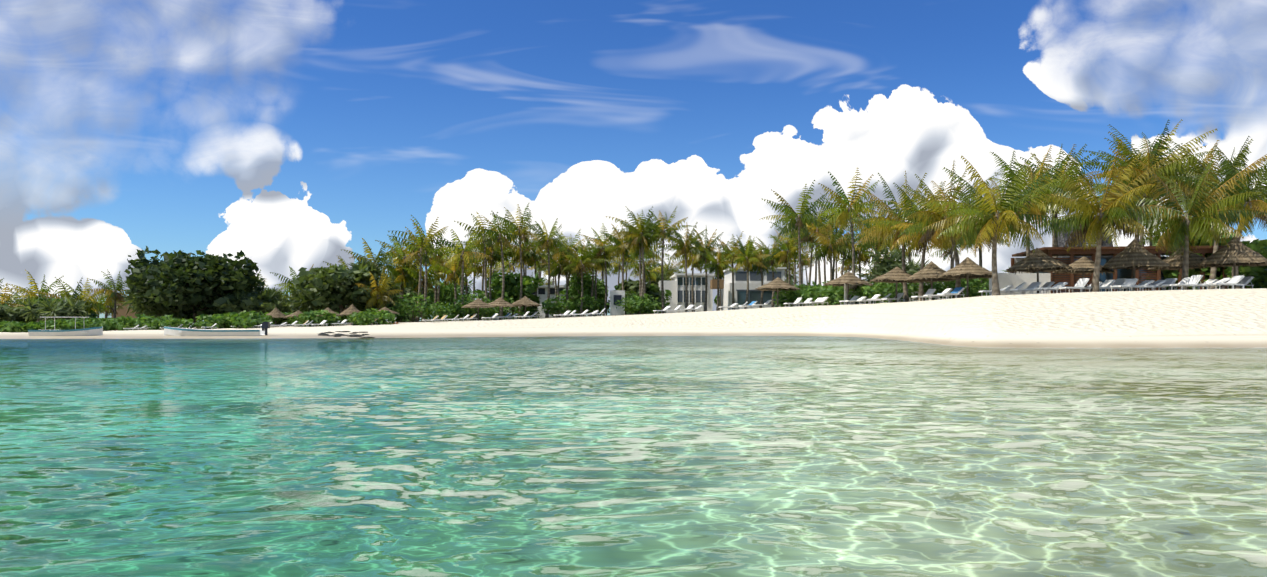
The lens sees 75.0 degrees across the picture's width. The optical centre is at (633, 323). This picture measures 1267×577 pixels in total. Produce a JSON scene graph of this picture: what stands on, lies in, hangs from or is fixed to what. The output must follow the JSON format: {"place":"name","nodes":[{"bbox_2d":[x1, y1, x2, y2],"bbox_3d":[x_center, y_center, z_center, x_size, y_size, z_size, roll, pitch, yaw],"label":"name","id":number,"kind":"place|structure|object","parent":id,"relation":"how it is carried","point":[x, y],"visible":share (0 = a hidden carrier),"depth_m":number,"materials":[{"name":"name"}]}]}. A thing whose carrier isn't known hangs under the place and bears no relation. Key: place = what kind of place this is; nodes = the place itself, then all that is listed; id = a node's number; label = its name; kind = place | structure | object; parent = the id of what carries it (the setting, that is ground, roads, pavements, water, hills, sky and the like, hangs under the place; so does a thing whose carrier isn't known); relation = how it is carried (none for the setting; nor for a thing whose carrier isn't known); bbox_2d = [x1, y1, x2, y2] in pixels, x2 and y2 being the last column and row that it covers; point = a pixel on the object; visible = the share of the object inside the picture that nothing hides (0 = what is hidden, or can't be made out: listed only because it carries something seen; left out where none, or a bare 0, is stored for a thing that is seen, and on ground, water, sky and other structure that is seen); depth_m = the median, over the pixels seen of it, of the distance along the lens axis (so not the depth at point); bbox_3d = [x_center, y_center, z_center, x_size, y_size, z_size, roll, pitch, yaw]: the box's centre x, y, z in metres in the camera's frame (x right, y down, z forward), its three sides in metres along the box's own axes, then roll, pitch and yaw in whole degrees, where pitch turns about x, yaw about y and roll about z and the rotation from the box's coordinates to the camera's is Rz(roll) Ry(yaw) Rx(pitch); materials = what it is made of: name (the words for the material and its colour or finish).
{"place":"outdoors","nodes":[
{"label":"outdoors","id":0,"kind":"place"},
{"bbox_2d":[0,336,1266,576],"bbox_3d":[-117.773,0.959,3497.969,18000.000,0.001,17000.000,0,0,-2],"label":"water","id":1,"kind":"structure","parent":0,"point":[688,456],"depth_m":5.85,"materials":[{"name":"teal liquid"}]},
{"bbox_2d":[0,288,1266,347],"bbox_3d":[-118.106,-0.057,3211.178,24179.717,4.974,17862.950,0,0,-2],"label":"ground","id":2,"kind":"structure","parent":0,"point":[1219,318],"depth_m":43.84,"materials":[{"name":"white sand"}]},
{"bbox_2d":[28,317,102,335],"bbox_3d":[-36.652,0.341,53.551,4.200,1.515,1.495,0,0,-6],"label":"boat","id":3,"kind":"object","parent":2,"relation":"on","point":[94,331],"visible":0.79,"depth_m":52.98,"materials":[{"name":"white"}]},
{"bbox_2d":[164,322,269,335],"bbox_3d":[-27.165,0.504,53.881,6.610,1.190,1.595,0,0,-5],"label":"outboard boat","id":4,"kind":"object","parent":2,"relation":"on","point":[172,331],"visible":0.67,"depth_m":53.32,"materials":[{"name":"white"}]},
{"bbox_2d":[266,308,286,326],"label":"thatch umbrella","id":5,"kind":"object","parent":2,"relation":"on","point":[275,313],"visible":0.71,"depth_m":70.45,"materials":[{"name":"beige wicker"}]},
{"bbox_2d":[284,310,301,323],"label":"thatch umbrella","id":6,"kind":"object","parent":2,"relation":"on","point":[297,313],"visible":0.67,"depth_m":69.46,"materials":[{"name":"beige wicker"}]},
{"bbox_2d":[310,320,326,326],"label":"lounger","id":7,"kind":"object","parent":2,"relation":"on","point":[322,322],"visible":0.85,"depth_m":67.39,"materials":[{"name":"white paint"}]},
{"bbox_2d":[317,307,341,316],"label":"thatch umbrella","id":8,"kind":"object","parent":2,"relation":"on","point":[330,310],"visible":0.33,"depth_m":70.30,"materials":[{"name":"brown wicker"}]},
{"bbox_2d":[318,331,374,337],"bbox_3d":[-19.459,0.812,55.574,3.629,0.546,5.977,0,0,-22],"label":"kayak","id":9,"kind":"object","parent":2,"relation":"on","point":[354,334],"visible":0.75,"depth_m":54.80,"materials":[{"name":"grey plastic"}]},
{"bbox_2d":[340,304,360,315],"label":"thatch umbrella","id":10,"kind":"object","parent":2,"relation":"on","point":[352,308],"visible":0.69,"depth_m":73.43,"materials":[{"name":"beige wicker"}]},
{"bbox_2d":[378,307,399,314],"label":"thatch umbrella","id":11,"kind":"object","parent":2,"relation":"on","point":[387,309],"visible":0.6,"depth_m":75.57,"materials":[{"name":"brown wicker"}]},
{"bbox_2d":[422,315,438,322],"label":"lounger","id":12,"kind":"object","parent":2,"relation":"on","point":[431,320],"visible":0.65,"depth_m":75.34,"materials":[{"name":"white paint"}]},
{"bbox_2d":[431,315,447,322],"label":"lounger","id":13,"kind":"object","parent":2,"relation":"on","point":[443,317],"visible":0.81,"depth_m":75.21,"materials":[{"name":"white paint"}]},
{"bbox_2d":[462,298,493,320],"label":"thatch umbrella","id":14,"kind":"object","parent":2,"relation":"on","point":[477,303],"visible":0.98,"depth_m":78.54,"materials":[{"name":"beige wicker"}]},
{"bbox_2d":[482,313,497,320],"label":"lounger","id":15,"kind":"object","parent":2,"relation":"on","point":[494,315],"visible":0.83,"depth_m":78.12,"materials":[{"name":"white paint"}]},
{"bbox_2d":[488,297,515,319],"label":"thatch umbrella","id":16,"kind":"object","parent":2,"relation":"on","point":[501,302],"visible":0.85,"depth_m":80.61,"materials":[{"name":"beige wicker"}]},
{"bbox_2d":[495,313,511,319],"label":"lounger","id":17,"kind":"object","parent":2,"relation":"on","point":[508,314],"visible":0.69,"depth_m":80.84,"materials":[{"name":"white paint"}]},
{"bbox_2d":[513,311,529,318],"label":"lounger","id":18,"kind":"object","parent":2,"relation":"on","point":[527,312],"visible":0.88,"depth_m":80.59,"materials":[{"name":"white paint"}]},
{"bbox_2d":[512,296,540,318],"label":"thatch umbrella","id":19,"kind":"object","parent":2,"relation":"on","point":[525,301],"visible":0.9,"depth_m":81.92,"materials":[{"name":"beige wicker"}]},
{"bbox_2d":[553,311,570,315],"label":"lounger","id":20,"kind":"object","parent":2,"relation":"on","point":[565,313],"visible":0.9,"depth_m":83.49,"materials":[{"name":"white paint"}]},
{"bbox_2d":[571,310,588,316],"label":"lounger","id":21,"kind":"object","parent":2,"relation":"on","point":[585,311],"visible":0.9,"depth_m":83.85,"materials":[{"name":"white paint"}]},
{"bbox_2d":[111,273,1050,318],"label":"garden walls","id":22,"kind":"structure","parent":2,"relation":"on","point":[1013,279],"depth_m":74.47,"materials":[{"name":"grey stone"}]},
{"bbox_2d":[581,310,597,316],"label":"lounger","id":23,"kind":"object","parent":2,"relation":"on","point":[596,311],"visible":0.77,"depth_m":84.51,"materials":[{"name":"white paint"}]},
{"bbox_2d":[0,119,1266,324],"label":"palm","id":24,"kind":"object","parent":2,"relation":"on","point":[1202,193],"depth_m":71.24,"materials":[{"name":"green plant"}]},
{"bbox_2d":[0,230,1266,332],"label":"bushes","id":25,"kind":"object","parent":2,"relation":"on","point":[188,282],"depth_m":79.00,"materials":[{"name":"green plant"}]},
{"bbox_2d":[653,306,670,313],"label":"lounger","id":26,"kind":"object","parent":2,"relation":"on","point":[667,308],"visible":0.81,"depth_m":86.55,"materials":[{"name":"white paint"}]},
{"bbox_2d":[663,305,681,310],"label":"lounger","id":27,"kind":"object","parent":2,"relation":"on","point":[677,308],"visible":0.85,"depth_m":85.29,"materials":[{"name":"white paint"}]},
{"bbox_2d":[678,305,693,311],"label":"lounger","id":28,"kind":"object","parent":2,"relation":"on","point":[689,307],"visible":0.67,"depth_m":86.14,"materials":[{"name":"white paint"}]},
{"bbox_2d":[686,305,702,311],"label":"lounger","id":29,"kind":"object","parent":2,"relation":"on","point":[698,307],"visible":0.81,"depth_m":85.87,"materials":[{"name":"white paint"}]},
{"bbox_2d":[658,267,786,312],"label":"villa","id":30,"kind":"object","parent":2,"relation":"on","point":[675,286],"visible":0.67,"depth_m":122.63,"materials":[{"name":"paint"}]},
{"bbox_2d":[719,303,737,310],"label":"lounger","id":31,"kind":"object","parent":2,"relation":"on","point":[733,305],"visible":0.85,"depth_m":83.23,"materials":[{"name":"white paint"}]},
{"bbox_2d":[739,301,756,308],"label":"lounger","id":32,"kind":"object","parent":2,"relation":"on","point":[752,302],"visible":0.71,"depth_m":82.38,"materials":[{"name":"white paint"}]},
{"bbox_2d":[752,300,771,307],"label":"lounger","id":33,"kind":"object","parent":2,"relation":"on","point":[768,302],"visible":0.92,"depth_m":81.62,"materials":[{"name":"white paint"}]},
{"bbox_2d":[755,277,799,306],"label":"thatch umbrella","id":34,"kind":"object","parent":2,"relation":"on","point":[777,284],"visible":1,"depth_m":80.98,"materials":[{"name":"beige wicker"}]},
{"bbox_2d":[784,297,801,306],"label":"lounger","id":35,"kind":"object","parent":2,"relation":"on","point":[798,300],"visible":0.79,"depth_m":79.26,"materials":[{"name":"white paint"}]},
{"bbox_2d":[793,298,812,305],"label":"lounger","id":36,"kind":"object","parent":2,"relation":"on","point":[808,299],"visible":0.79,"depth_m":78.33,"materials":[{"name":"white paint"}]},
{"bbox_2d":[807,297,828,305],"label":"lounger","id":37,"kind":"object","parent":2,"relation":"on","point":[823,299],"visible":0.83,"depth_m":74.85,"materials":[{"name":"white paint"}]},
{"bbox_2d":[823,271,872,303],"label":"thatch umbrella","id":38,"kind":"object","parent":2,"relation":"on","point":[848,277],"visible":0.88,"depth_m":72.51,"materials":[{"name":"beige wicker"}]},
{"bbox_2d":[839,296,859,304],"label":"lounger","id":39,"kind":"object","parent":2,"relation":"on","point":[855,297],"visible":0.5,"depth_m":72.01,"materials":[{"name":"white paint"}]},
{"bbox_2d":[844,297,866,304],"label":"lounger","id":40,"kind":"object","parent":2,"relation":"on","point":[850,301],"visible":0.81,"depth_m":70.85,"materials":[{"name":"white paint"}]},
{"bbox_2d":[857,294,880,304],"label":"lounger","id":41,"kind":"object","parent":2,"relation":"on","point":[876,296],"visible":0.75,"depth_m":68.03,"materials":[{"name":"white paint"}]},
{"bbox_2d":[867,293,891,303],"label":"lounger","id":42,"kind":"object","parent":2,"relation":"on","point":[880,299],"visible":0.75,"depth_m":65.44,"materials":[{"name":"white paint"}]},
{"bbox_2d":[881,293,904,302],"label":"lounger","id":43,"kind":"object","parent":2,"relation":"on","point":[899,295],"visible":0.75,"depth_m":64.91,"materials":[{"name":"white paint"}]},
{"bbox_2d":[869,267,925,301],"bbox_3d":[20.653,-2.873,64.987,4.206,3.194,4.264,2,0,41],"label":"thatch umbrella","id":44,"kind":"object","parent":2,"relation":"on","point":[896,275],"visible":0.9,"depth_m":64.42,"materials":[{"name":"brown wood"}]},
{"bbox_2d":[911,289,936,300],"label":"lounger","id":45,"kind":"object","parent":2,"relation":"on","point":[930,291],"visible":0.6,"depth_m":59.42,"materials":[{"name":"white paint"}]},
{"bbox_2d":[904,261,955,299],"bbox_3d":[21.753,-2.933,60.275,3.872,3.210,3.861,1,-2,-20],"label":"thatch umbrella","id":46,"kind":"object","parent":2,"relation":"on","point":[931,272],"visible":0.77,"depth_m":59.84,"materials":[{"name":"beige wicker"}]},
{"bbox_2d":[923,288,952,300],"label":"lounger","id":47,"kind":"object","parent":2,"relation":"on","point":[948,290],"visible":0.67,"depth_m":56.16,"materials":[{"name":"white paint"}]},
{"bbox_2d":[936,287,964,298],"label":"lounger","id":48,"kind":"object","parent":2,"relation":"on","point":[956,291],"visible":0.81,"depth_m":54.01,"materials":[{"name":"white paint"}]},
{"bbox_2d":[939,257,991,296],"bbox_3d":[22.090,-2.871,54.562,3.668,3.050,3.679,2,-2,-29],"label":"thatch umbrella","id":49,"kind":"object","parent":2,"relation":"on","point":[968,268],"visible":0.96,"depth_m":54.05,"materials":[{"name":"beige wicker"}]},
{"bbox_2d":[979,285,1012,295],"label":"lounger","id":50,"kind":"object","parent":2,"relation":"on","point":[1005,288],"visible":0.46,"depth_m":51.46,"materials":[{"name":"white paint"}]},
{"bbox_2d":[1000,282,1026,293],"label":"lounger","id":51,"kind":"object","parent":2,"relation":"on","point":[1021,285],"visible":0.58,"depth_m":50.71,"materials":[{"name":"white paint"}]},
{"bbox_2d":[1010,282,1041,294],"bbox_3d":[23.856,-2.082,50.234,1.848,0.865,0.680,0,0,-20],"label":"lounger","id":52,"kind":"object","parent":2,"relation":"on","point":[1031,286],"visible":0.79,"depth_m":50.19,"materials":[{"name":"white paint"}]},
{"bbox_2d":[1003,248,1071,292],"bbox_3d":[24.895,-3.054,50.818,3.861,3.210,3.872,-1,-1,21],"label":"thatch umbrella","id":53,"kind":"object","parent":2,"relation":"on","point":[1038,260],"visible":1,"depth_m":50.16,"materials":[{"name":"brown wicker"}]},
{"bbox_2d":[1023,282,1054,293],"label":"lounger","id":54,"kind":"object","parent":2,"relation":"on","point":[1047,284],"visible":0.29,"depth_m":50.44,"materials":[{"name":"white paint"}]},
{"bbox_2d":[1033,282,1067,293],"bbox_3d":[24.756,-2.057,49.011,1.919,0.763,0.680,0,0,-17],"label":"lounger","id":55,"kind":"object","parent":2,"relation":"on","point":[1057,286],"visible":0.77,"depth_m":48.99,"materials":[{"name":"white paint"}]},
{"bbox_2d":[1059,278,1090,292],"bbox_3d":[26.070,-2.188,48.868,1.842,0.951,0.680,0,0,-18],"label":"lounger","id":56,"kind":"object","parent":2,"relation":"on","point":[1081,283],"visible":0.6,"depth_m":48.80,"materials":[{"name":"white paint"}]},
{"bbox_2d":[1052,256,1114,277],"bbox_3d":[28.940,-2.928,53.052,3.683,2.759,3.633,1,1,-34],"label":"thatch umbrella","id":57,"kind":"object","parent":2,"relation":"on","point":[1083,265],"visible":0.71,"depth_m":52.58,"materials":[{"name":"beige wicker"}]},
{"bbox_2d":[1058,221,1112,257],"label":"building","id":58,"kind":"structure","parent":2,"relation":"on","point":[1061,241],"depth_m":94.29,"materials":[{"name":"concrete"}]},
{"bbox_2d":[1082,282,1102,291],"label":"lounger","id":59,"kind":"object","parent":2,"relation":"on","point":[1100,283],"visible":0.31,"depth_m":49.75,"materials":[{"name":"white paint"}]},
{"bbox_2d":[1085,280,1115,291],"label":"lounger","id":60,"kind":"object","parent":2,"relation":"on","point":[1106,284],"visible":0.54,"depth_m":49.40,"materials":[{"name":"white paint"}]},
{"bbox_2d":[1099,278,1128,291],"bbox_3d":[28.940,-2.234,49.900,1.842,0.951,0.680,0,0,-21],"label":"lounger","id":61,"kind":"object","parent":2,"relation":"on","point":[1119,281],"visible":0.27,"depth_m":49.97,"materials":[{"name":"white paint"}]},
{"bbox_2d":[1110,278,1138,290],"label":"lounger","id":62,"kind":"object","parent":2,"relation":"on","point":[1131,282],"visible":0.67,"depth_m":48.59,"materials":[{"name":"white paint"}]},
{"bbox_2d":[1100,239,1171,290],"bbox_3d":[30.383,-3.341,50.152,3.904,3.550,3.850,0,1,32],"label":"thatch umbrella","id":63,"kind":"object","parent":2,"relation":"on","point":[1134,254],"visible":0.96,"depth_m":49.42,"materials":[{"name":"brown wicker"}]},
{"bbox_2d":[1120,280,1153,290],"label":"lounger","id":64,"kind":"object","parent":2,"relation":"on","point":[1145,283],"visible":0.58,"depth_m":48.71,"materials":[{"name":"white paint"}]},
{"bbox_2d":[1011,245,1266,292],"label":"beach pavilion","id":65,"kind":"structure","parent":2,"relation":"on","point":[1071,280],"depth_m":58.73,"materials":[{"name":"wood"}]},
{"bbox_2d":[1132,280,1166,290],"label":"lounger","id":66,"kind":"object","parent":2,"relation":"on","point":[1156,284],"visible":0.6,"depth_m":48.67,"materials":[{"name":"white paint"}]},
{"bbox_2d":[1148,278,1176,290],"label":"lounger","id":67,"kind":"object","parent":2,"relation":"on","point":[1170,280],"visible":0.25,"depth_m":49.41,"materials":[{"name":"white paint"}]},
{"bbox_2d":[1160,277,1193,289],"bbox_3d":[32.033,-2.276,48.697,1.848,0.865,0.680,0,0,-12],"label":"lounger","id":68,"kind":"object","parent":2,"relation":"on","point":[1184,281],"visible":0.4,"depth_m":48.88,"materials":[{"name":"white paint"}]},
{"bbox_2d":[1147,247,1219,271],"bbox_3d":[34.626,-3.288,51.996,3.872,3.210,3.861,-1,-1,10],"label":"thatch umbrella","id":69,"kind":"object","parent":2,"relation":"on","point":[1175,262],"visible":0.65,"depth_m":51.29,"materials":[{"name":"brown wicker"}]},
{"bbox_2d":[1169,275,1204,289],"bbox_3d":[32.011,-2.316,47.803,1.842,0.951,0.680,0,0,-15],"label":"lounger","id":70,"kind":"object","parent":2,"relation":"on","point":[1193,280],"visible":0.83,"depth_m":47.70,"materials":[{"name":"white paint"}]},
{"bbox_2d":[1185,279,1218,289],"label":"lounger","id":71,"kind":"object","parent":2,"relation":"on","point":[1210,281],"visible":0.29,"depth_m":49.71,"materials":[{"name":"white paint"}]},
{"bbox_2d":[1197,278,1230,289],"bbox_3d":[33.824,-2.263,48.440,1.918,0.763,0.680,0,0,9],"label":"lounger","id":72,"kind":"object","parent":2,"relation":"on","point":[1223,280],"visible":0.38,"depth_m":48.24,"materials":[{"name":"white paint"}]},
{"bbox_2d":[1207,275,1244,288],"bbox_3d":[34.221,-2.319,47.715,1.848,0.865,0.680,0,0,-9],"label":"lounger","id":73,"kind":"object","parent":2,"relation":"on","point":[1234,280],"visible":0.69,"depth_m":47.51,"materials":[{"name":"white paint"}]},
{"bbox_2d":[1196,236,1266,288],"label":"thatch umbrella","id":74,"kind":"object","parent":2,"relation":"on","point":[1237,252],"visible":1,"depth_m":49.09,"materials":[{"name":"brown wicker"}]},
{"bbox_2d":[1224,276,1253,288],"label":"lounger","id":75,"kind":"object","parent":2,"relation":"on","point":[1245,280],"visible":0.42,"depth_m":49.48,"materials":[{"name":"white paint"}]},
{"bbox_2d":[0,0,1266,320],"label":"sky","id":76,"kind":"structure","parent":0,"point":[283,134],"materials":[{"name":"blue"}]}
]}

